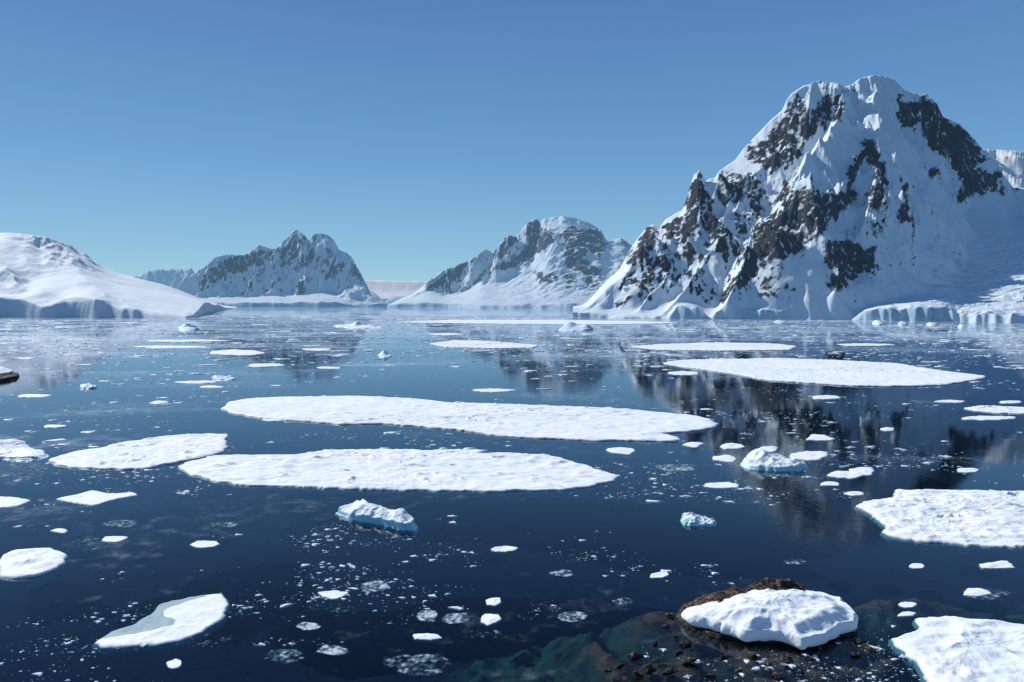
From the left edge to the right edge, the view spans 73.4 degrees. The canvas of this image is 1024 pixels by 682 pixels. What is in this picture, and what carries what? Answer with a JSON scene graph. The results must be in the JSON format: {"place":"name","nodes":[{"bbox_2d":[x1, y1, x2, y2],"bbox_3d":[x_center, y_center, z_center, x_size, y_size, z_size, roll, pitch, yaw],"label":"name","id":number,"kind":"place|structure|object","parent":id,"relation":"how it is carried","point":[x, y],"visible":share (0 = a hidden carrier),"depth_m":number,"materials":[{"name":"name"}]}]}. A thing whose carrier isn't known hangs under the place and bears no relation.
{"place":"outdoors","nodes":[
{"label":"outdoors","id":0,"kind":"place"},
{"bbox_2d":[0,233,236,318],"bbox_3d":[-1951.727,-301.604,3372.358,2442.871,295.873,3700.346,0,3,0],"label":"mountain","id":1,"kind":"structure","parent":0,"point":[43,277],"depth_m":1837.28,"materials":[{"name":"snow"}]},
{"bbox_2d":[134,268,197,288],"bbox_3d":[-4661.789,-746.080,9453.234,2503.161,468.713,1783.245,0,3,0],"label":"mountain","id":2,"kind":"structure","parent":0,"point":[173,278],"depth_m":8873.24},
{"bbox_2d":[176,230,389,306],"bbox_3d":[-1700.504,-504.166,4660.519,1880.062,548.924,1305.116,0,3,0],"label":"mountain","id":3,"kind":"structure","parent":0,"point":[296,268],"depth_m":4680.81,"materials":[{"name":"snow"}]},
{"bbox_2d":[385,296,404,303],"bbox_3d":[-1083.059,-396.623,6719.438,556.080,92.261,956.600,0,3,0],"label":"mountain","id":4,"kind":"structure","parent":0,"point":[391,300],"depth_m":6302.07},
{"bbox_2d":[364,280,427,300],"bbox_3d":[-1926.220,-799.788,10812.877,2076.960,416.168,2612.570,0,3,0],"label":"mountain","id":5,"kind":"structure","parent":0,"point":[384,290],"depth_m":11624.91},
{"bbox_2d":[387,216,631,308],"bbox_3d":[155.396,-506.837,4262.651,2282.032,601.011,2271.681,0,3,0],"label":"mountain","id":6,"kind":"structure","parent":0,"point":[564,262],"depth_m":4205.90,"materials":[{"name":"snow"}]},
{"bbox_2d":[0,387,1023,681],"bbox_3d":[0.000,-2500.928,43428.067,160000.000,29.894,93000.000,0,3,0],"label":"seabed","id":7,"kind":"structure","parent":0,"point":[844,551],"depth_m":188.09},
{"bbox_2d":[627,651,643,662],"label":"boulder","id":8,"kind":"object","parent":7,"relation":"on","point":[633,656],"visible":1,"depth_m":76.95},
{"bbox_2d":[643,663,655,675],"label":"boulder","id":9,"kind":"object","parent":7,"relation":"on","point":[649,668],"visible":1,"depth_m":74.25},
{"bbox_2d":[662,667,678,676],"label":"boulder","id":10,"kind":"object","parent":7,"relation":"on","point":[668,671],"visible":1,"depth_m":73.66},
{"bbox_2d":[678,640,691,648],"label":"boulder","id":11,"kind":"object","parent":7,"relation":"on","point":[684,644],"visible":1,"depth_m":79.71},
{"bbox_2d":[682,657,697,665],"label":"boulder","id":12,"kind":"object","parent":7,"relation":"on","point":[688,661],"visible":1,"depth_m":75.40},
{"bbox_2d":[734,666,742,672],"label":"boulder","id":13,"kind":"object","parent":7,"relation":"on","point":[737,669],"visible":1,"depth_m":74.34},
{"bbox_2d":[674,577,871,661],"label":"rocky islet","id":14,"kind":"object","parent":7,"relation":"on","point":[790,615],"visible":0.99,"depth_m":82.04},
{"bbox_2d":[782,656,793,666],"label":"boulder","id":15,"kind":"object","parent":7,"relation":"on","point":[788,660],"visible":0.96,"depth_m":75.75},
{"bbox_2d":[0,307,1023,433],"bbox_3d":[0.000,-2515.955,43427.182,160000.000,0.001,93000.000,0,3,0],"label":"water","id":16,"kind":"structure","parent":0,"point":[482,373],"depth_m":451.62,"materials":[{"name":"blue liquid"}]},
{"bbox_2d":[0,367,19,381],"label":"snowy rock","id":17,"kind":"object","parent":16,"relation":"in","point":[6,374],"visible":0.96,"depth_m":351.08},
{"bbox_2d":[0,496,32,513],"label":"ice floe","id":18,"kind":"object","parent":16,"relation":"on","point":[7,503],"visible":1,"depth_m":134.94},
{"bbox_2d":[0,439,49,461],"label":"growler","id":19,"kind":"object","parent":16,"relation":"on","point":[14,450],"visible":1,"depth_m":176.90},
{"bbox_2d":[4,460,45,483],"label":"slush patch","id":20,"kind":"object","parent":16,"relation":"on","point":[27,472],"visible":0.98,"depth_m":162.75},
{"bbox_2d":[18,394,50,396],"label":"ice cake","id":21,"kind":"object","parent":16,"relation":"on","point":[34,395],"visible":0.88,"depth_m":288.47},
{"bbox_2d":[0,548,69,586],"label":"ice floe","id":22,"kind":"object","parent":16,"relation":"on","point":[25,567],"visible":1,"depth_m":102.71,"materials":[{"name":"ice"}]},
{"bbox_2d":[31,672,42,676],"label":"ice chip","id":23,"kind":"object","parent":16,"relation":"on","point":[38,674],"visible":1,"depth_m":73.56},
{"bbox_2d":[43,425,66,430],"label":"ice cake","id":24,"kind":"object","parent":16,"relation":"on","point":[53,427],"visible":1,"depth_m":217.22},
{"bbox_2d":[42,439,67,441],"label":"ice chip","id":25,"kind":"object","parent":16,"relation":"on","point":[57,440],"visible":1,"depth_m":195.98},
{"bbox_2d":[50,528,68,534],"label":"ice cake","id":26,"kind":"object","parent":16,"relation":"on","point":[60,531],"visible":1,"depth_m":118.88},
{"bbox_2d":[80,383,96,388],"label":"growler","id":27,"kind":"object","parent":16,"relation":"on","point":[87,386],"visible":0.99,"depth_m":314.71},
{"bbox_2d":[55,490,138,510],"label":"ice floe","id":28,"kind":"object","parent":16,"relation":"on","point":[92,500],"visible":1,"depth_m":138.13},
{"bbox_2d":[101,536,128,544],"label":"ice cake","id":29,"kind":"object","parent":16,"relation":"on","point":[114,540],"visible":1,"depth_m":114.84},
{"bbox_2d":[46,433,230,474],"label":"ice floe","id":30,"kind":"object","parent":16,"relation":"on","point":[153,453],"visible":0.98,"depth_m":176.20,"materials":[{"name":"ice"}]},
{"bbox_2d":[150,400,168,403],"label":"ice cake","id":31,"kind":"object","parent":16,"relation":"on","point":[158,402],"visible":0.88,"depth_m":268.83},
{"bbox_2d":[92,594,230,656],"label":"ice floe","id":32,"kind":"object","parent":16,"relation":"on","point":[166,627],"visible":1,"depth_m":83.75,"materials":[{"name":"ice"}]},
{"bbox_2d":[133,345,210,347],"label":"ice cake","id":33,"kind":"object","parent":16,"relation":"on","point":[156,346],"visible":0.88,"depth_m":592.45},
{"bbox_2d":[166,659,181,670],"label":"ice cake","id":34,"kind":"object","parent":16,"relation":"on","point":[174,664],"visible":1,"depth_m":75.39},
{"bbox_2d":[177,323,198,330],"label":"growler","id":35,"kind":"object","parent":16,"relation":"on","point":[186,327],"visible":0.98,"depth_m":942.46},
{"bbox_2d":[147,339,232,341],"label":"ice cake","id":36,"kind":"object","parent":16,"relation":"on","point":[196,340],"visible":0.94,"depth_m":685.27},
{"bbox_2d":[177,380,215,383],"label":"ice cake","id":37,"kind":"object","parent":16,"relation":"on","point":[199,382],"visible":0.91,"depth_m":336.98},
{"bbox_2d":[189,540,220,550],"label":"ice cake","id":38,"kind":"object","parent":16,"relation":"on","point":[203,545],"visible":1,"depth_m":112.07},
{"bbox_2d":[200,385,222,387],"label":"ice cake","id":39,"kind":"object","parent":16,"relation":"on","point":[210,386],"visible":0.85,"depth_m":318.57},
{"bbox_2d":[211,375,236,380],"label":"growler","id":40,"kind":"object","parent":16,"relation":"on","point":[221,377],"visible":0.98,"depth_m":349.96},
{"bbox_2d":[211,349,264,354],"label":"ice cake","id":41,"kind":"object","parent":16,"relation":"on","point":[238,352],"visible":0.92,"depth_m":526.78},
{"bbox_2d":[249,363,284,366],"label":"ice cake","id":42,"kind":"object","parent":16,"relation":"on","point":[265,365],"visible":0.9,"depth_m":423.27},
{"bbox_2d":[261,418,283,423],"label":"ice cake","id":43,"kind":"object","parent":16,"relation":"on","point":[274,421],"visible":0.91,"depth_m":228.41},
{"bbox_2d":[276,650,303,661],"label":"slush patch","id":44,"kind":"object","parent":16,"relation":"on","point":[282,654],"visible":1,"depth_m":77.47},
{"bbox_2d":[296,622,320,629],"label":"slush patch","id":45,"kind":"object","parent":16,"relation":"on","point":[309,626],"visible":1,"depth_m":84.36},
{"bbox_2d":[303,348,330,350],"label":"ice cake","id":46,"kind":"object","parent":16,"relation":"on","point":[315,349],"visible":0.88,"depth_m":559.71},
{"bbox_2d":[316,366,340,368],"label":"ice cake","id":47,"kind":"object","parent":16,"relation":"on","point":[325,367],"visible":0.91,"depth_m":407.32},
{"bbox_2d":[317,645,346,654],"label":"slush patch","id":48,"kind":"object","parent":16,"relation":"on","point":[336,650],"visible":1,"depth_m":78.58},
{"bbox_2d":[317,590,348,601],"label":"ice cake","id":49,"kind":"object","parent":16,"relation":"on","point":[335,595],"visible":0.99,"depth_m":93.14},
{"bbox_2d":[334,321,382,328],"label":"growler","id":50,"kind":"object","parent":16,"relation":"on","point":[357,325],"visible":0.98,"depth_m":1009.26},
{"bbox_2d":[362,581,389,590],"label":"slush patch","id":51,"kind":"object","parent":16,"relation":"on","point":[382,586],"visible":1,"depth_m":96.50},
{"bbox_2d":[335,499,418,534],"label":"growler","id":52,"kind":"object","parent":16,"relation":"on","point":[362,512],"visible":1,"depth_m":123.74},
{"bbox_2d":[378,351,391,356],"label":"growler","id":53,"kind":"object","parent":16,"relation":"on","point":[384,354],"visible":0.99,"depth_m":494.58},
{"bbox_2d":[383,432,401,434],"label":"ice chip","id":54,"kind":"object","parent":16,"relation":"on","point":[387,433],"visible":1,"depth_m":207.10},
{"bbox_2d":[177,449,621,497],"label":"ice floe","id":55,"kind":"object","parent":16,"relation":"on","point":[437,473],"visible":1,"depth_m":156.99,"materials":[{"name":"ice"}]},
{"bbox_2d":[387,654,446,672],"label":"slush patch","id":56,"kind":"object","parent":16,"relation":"on","point":[416,661],"visible":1,"depth_m":76.39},
{"bbox_2d":[417,610,436,621],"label":"slush patch","id":57,"kind":"object","parent":16,"relation":"on","point":[429,614],"visible":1,"depth_m":87.31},
{"bbox_2d":[412,633,442,642],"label":"ice cake","id":58,"kind":"object","parent":16,"relation":"on","point":[428,638],"visible":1,"depth_m":81.39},
{"bbox_2d":[430,333,461,334],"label":"ice cake","id":59,"kind":"object","parent":16,"relation":"on","point":[446,334],"visible":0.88,"depth_m":809.55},
{"bbox_2d":[444,613,467,623],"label":"slush patch","id":60,"kind":"object","parent":16,"relation":"on","point":[453,617],"visible":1,"depth_m":86.49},
{"bbox_2d":[448,606,463,610],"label":"ice chip","id":61,"kind":"object","parent":16,"relation":"on","point":[458,608],"visible":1,"depth_m":89.33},
{"bbox_2d":[220,395,719,445],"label":"ice floe","id":62,"kind":"object","parent":16,"relation":"on","point":[583,425],"visible":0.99,"depth_m":230.03,"materials":[{"name":"ice"}]},
{"bbox_2d":[430,340,537,348],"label":"ice floe","id":63,"kind":"object","parent":16,"relation":"on","point":[478,344],"visible":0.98,"depth_m":615.79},
{"bbox_2d":[480,614,501,627],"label":"ice cake","id":64,"kind":"object","parent":16,"relation":"on","point":[488,620],"visible":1,"depth_m":85.92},
{"bbox_2d":[485,597,501,607],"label":"ice cake","id":65,"kind":"object","parent":16,"relation":"on","point":[493,602],"visible":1,"depth_m":90.88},
{"bbox_2d":[473,388,514,394],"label":"ice cake","id":66,"kind":"object","parent":16,"relation":"on","point":[493,390],"visible":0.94,"depth_m":304.41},
{"bbox_2d":[490,546,518,554],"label":"ice cake","id":67,"kind":"object","parent":16,"relation":"on","point":[505,550],"visible":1,"depth_m":110.21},
{"bbox_2d":[0,316,1023,681],"bbox_3d":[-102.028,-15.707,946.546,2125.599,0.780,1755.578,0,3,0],"label":"brash ice","id":68,"kind":"structure","parent":16,"relation":"on","point":[372,318],"depth_m":548.27,"materials":[{"name":"ice"}]},
{"bbox_2d":[404,320,671,324],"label":"ice floe","id":69,"kind":"object","parent":16,"relation":"on","point":[590,322],"visible":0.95,"depth_m":1238.54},
{"bbox_2d":[550,570,571,576],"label":"slush patch","id":70,"kind":"object","parent":16,"relation":"on","point":[557,573],"visible":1,"depth_m":101.11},
{"bbox_2d":[558,611,586,621],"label":"slush patch","id":71,"kind":"object","parent":16,"relation":"on","point":[578,614],"visible":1,"depth_m":87.03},
{"bbox_2d":[559,322,593,330],"bbox_3d":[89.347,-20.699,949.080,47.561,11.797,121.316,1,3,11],"label":"growler","id":72,"kind":"object","parent":16,"relation":"on","point":[570,326],"visible":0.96,"depth_m":929.81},
{"bbox_2d":[615,663,624,669],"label":"boulder","id":73,"kind":"object","parent":16,"relation":"in","point":[619,666],"visible":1,"depth_m":75.00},
{"bbox_2d":[605,447,635,457],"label":"ice cake","id":74,"kind":"object","parent":16,"relation":"on","point":[622,452],"visible":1,"depth_m":181.21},
{"bbox_2d":[632,671,644,679],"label":"boulder","id":75,"kind":"object","parent":16,"relation":"in","point":[637,675],"visible":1,"depth_m":72.99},
{"bbox_2d":[646,500,660,502],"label":"ice chip","id":76,"kind":"object","parent":16,"relation":"on","point":[654,501],"visible":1,"depth_m":136.74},
{"bbox_2d":[650,572,668,579],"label":"ice cake","id":77,"kind":"object","parent":16,"relation":"on","point":[659,576],"visible":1,"depth_m":99.72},
{"bbox_2d":[657,464,693,471],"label":"slush patch","id":78,"kind":"object","parent":16,"relation":"on","point":[683,469],"visible":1,"depth_m":163.73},
{"bbox_2d":[674,650,684,657],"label":"boulder","id":79,"kind":"object","parent":16,"relation":"in","point":[678,652],"visible":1,"depth_m":77.71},
{"bbox_2d":[668,371,698,374],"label":"ice cake","id":80,"kind":"object","parent":16,"relation":"on","point":[683,373],"visible":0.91,"depth_m":376.88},
{"bbox_2d":[682,442,703,449],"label":"ice cake","id":81,"kind":"object","parent":16,"relation":"on","point":[693,445],"visible":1,"depth_m":189.71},
{"bbox_2d":[680,512,716,528],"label":"growler","id":82,"kind":"object","parent":16,"relation":"on","point":[692,520],"visible":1,"depth_m":122.72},
{"bbox_2d":[631,342,795,350],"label":"ice floe","id":83,"kind":"object","parent":16,"relation":"on","point":[714,346],"visible":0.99,"depth_m":586.50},
{"bbox_2d":[702,482,739,491],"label":"ice cake","id":84,"kind":"object","parent":16,"relation":"on","point":[722,487],"visible":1,"depth_m":147.61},
{"bbox_2d":[718,654,727,661],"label":"boulder","id":85,"kind":"object","parent":16,"relation":"in","point":[723,657],"visible":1,"depth_m":76.90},
{"bbox_2d":[711,455,737,464],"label":"ice cake","id":86,"kind":"object","parent":16,"relation":"on","point":[727,459],"visible":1,"depth_m":172.23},
{"bbox_2d":[719,443,745,451],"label":"ice cake","id":87,"kind":"object","parent":16,"relation":"on","point":[726,447],"visible":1,"depth_m":186.72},
{"bbox_2d":[747,654,758,659],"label":"boulder","id":88,"kind":"object","parent":16,"relation":"in","point":[753,656],"visible":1,"depth_m":76.94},
{"bbox_2d":[760,661,771,668],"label":"boulder","id":89,"kind":"object","parent":16,"relation":"in","point":[767,664],"visible":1,"depth_m":75.22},
{"bbox_2d":[760,446,778,453],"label":"ice cake","id":90,"kind":"object","parent":16,"relation":"on","point":[771,449],"visible":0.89,"depth_m":184.16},
{"bbox_2d":[740,448,809,473],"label":"growler","id":91,"kind":"object","parent":16,"relation":"on","point":[759,460],"visible":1,"depth_m":163.59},
{"bbox_2d":[772,671,782,678],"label":"boulder","id":92,"kind":"object","parent":16,"relation":"in","point":[777,674],"visible":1,"depth_m":73.08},
{"bbox_2d":[788,451,829,464],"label":"ice cake","id":93,"kind":"object","parent":16,"relation":"on","point":[813,457],"visible":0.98,"depth_m":175.71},
{"bbox_2d":[807,657,816,664],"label":"boulder","id":94,"kind":"object","parent":16,"relation":"in","point":[813,660],"visible":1,"depth_m":76.26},
{"bbox_2d":[805,434,835,443],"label":"ice cake","id":95,"kind":"object","parent":16,"relation":"on","point":[817,438],"visible":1,"depth_m":197.35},
{"bbox_2d":[663,358,985,386],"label":"ice floe","id":96,"kind":"object","parent":16,"relation":"on","point":[847,373],"visible":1,"depth_m":379.26,"materials":[{"name":"ice"}]},
{"bbox_2d":[813,395,840,398],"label":"ice cake","id":97,"kind":"object","parent":16,"relation":"on","point":[826,397],"visible":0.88,"depth_m":282.24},
{"bbox_2d":[820,481,839,487],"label":"ice cake","id":98,"kind":"object","parent":16,"relation":"on","point":[829,484],"visible":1,"depth_m":149.08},
{"bbox_2d":[826,471,865,482],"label":"ice cake","id":99,"kind":"object","parent":16,"relation":"on","point":[846,476],"visible":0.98,"depth_m":156.24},
{"bbox_2d":[843,491,863,497],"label":"ice cake","id":100,"kind":"object","parent":16,"relation":"on","point":[853,494],"visible":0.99,"depth_m":141.77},
{"bbox_2d":[851,638,865,646],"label":"boulder","id":101,"kind":"object","parent":16,"relation":"in","point":[856,641],"visible":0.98,"depth_m":80.28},
{"bbox_2d":[848,467,875,478],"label":"ice cake","id":102,"kind":"object","parent":16,"relation":"on","point":[868,472],"visible":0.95,"depth_m":160.57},
{"bbox_2d":[839,343,893,345],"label":"ice cake","id":103,"kind":"object","parent":16,"relation":"on","point":[863,344],"visible":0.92,"depth_m":621.66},
{"bbox_2d":[858,644,876,655],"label":"boulder","id":104,"kind":"object","parent":16,"relation":"in","point":[870,650],"visible":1,"depth_m":78.57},
{"bbox_2d":[872,320,884,324],"bbox_3d":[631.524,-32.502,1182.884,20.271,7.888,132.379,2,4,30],"label":"growler","id":105,"kind":"object","parent":16,"relation":"on","point":[878,322],"visible":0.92,"depth_m":1165.08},
{"bbox_2d":[880,427,894,432],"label":"ice cake","id":106,"kind":"object","parent":16,"relation":"on","point":[888,429],"visible":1,"depth_m":212.18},
{"bbox_2d":[897,611,916,618],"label":"ice cake","id":107,"kind":"object","parent":16,"relation":"on","point":[907,614],"visible":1,"depth_m":87.37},
{"bbox_2d":[898,602,917,609],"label":"ice cake","id":108,"kind":"object","parent":16,"relation":"on","point":[907,605],"visible":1,"depth_m":89.99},
{"bbox_2d":[908,563,924,569],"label":"ice cake","id":109,"kind":"object","parent":16,"relation":"on","point":[916,566],"visible":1,"depth_m":103.19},
{"bbox_2d":[854,489,1023,554],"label":"ice floe","id":110,"kind":"object","parent":16,"relation":"on","point":[981,521],"visible":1,"depth_m":124.07,"materials":[{"name":"ice"}]},
{"bbox_2d":[937,455,952,458],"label":"ice chip","id":111,"kind":"object","parent":16,"relation":"on","point":[944,456],"visible":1,"depth_m":175.81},
{"bbox_2d":[934,400,964,402],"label":"ice cake","id":112,"kind":"object","parent":16,"relation":"on","point":[953,401],"visible":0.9,"depth_m":271.62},
{"bbox_2d":[888,616,1023,681],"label":"ice floe","id":113,"kind":"object","parent":16,"relation":"on","point":[947,649],"visible":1,"depth_m":78.04,"materials":[{"name":"ice"}]},
{"bbox_2d":[956,468,980,474],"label":"ice cake","id":114,"kind":"object","parent":16,"relation":"on","point":[968,471],"visible":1,"depth_m":160.66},
{"bbox_2d":[963,588,991,598],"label":"ice cake","id":115,"kind":"object","parent":16,"relation":"on","point":[969,593],"visible":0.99,"depth_m":93.63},
{"bbox_2d":[960,416,1016,423],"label":"ice cake","id":116,"kind":"object","parent":16,"relation":"on","point":[985,419],"visible":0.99,"depth_m":231.21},
{"bbox_2d":[964,405,1023,413],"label":"ice floe","id":117,"kind":"object","parent":16,"relation":"on","point":[1003,409],"visible":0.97,"depth_m":250.82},
{"bbox_2d":[978,561,1015,571],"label":"ice cake","id":118,"kind":"object","parent":16,"relation":"on","point":[1001,566],"visible":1,"depth_m":103.11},
{"bbox_2d":[1000,400,1021,403],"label":"ice cake","id":119,"kind":"object","parent":16,"relation":"on","point":[1007,402],"visible":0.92,"depth_m":268.92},
{"bbox_2d":[0,0,1023,280],"label":"sky","id":120,"kind":"structure","parent":0,"point":[138,137],"materials":[{"name":"blue"}]},
{"bbox_2d":[573,75,1023,322],"bbox_3d":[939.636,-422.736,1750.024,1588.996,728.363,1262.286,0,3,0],"label":"mountain","id":121,"kind":"structure","parent":0,"point":[875,197],"depth_m":1657.02,"materials":[{"name":"snow"}]},
{"bbox_2d":[983,149,1023,187],"bbox_3d":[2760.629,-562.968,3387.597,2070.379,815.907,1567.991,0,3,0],"label":"mountain","id":122,"kind":"structure","parent":0,"point":[1009,164],"depth_m":3303.08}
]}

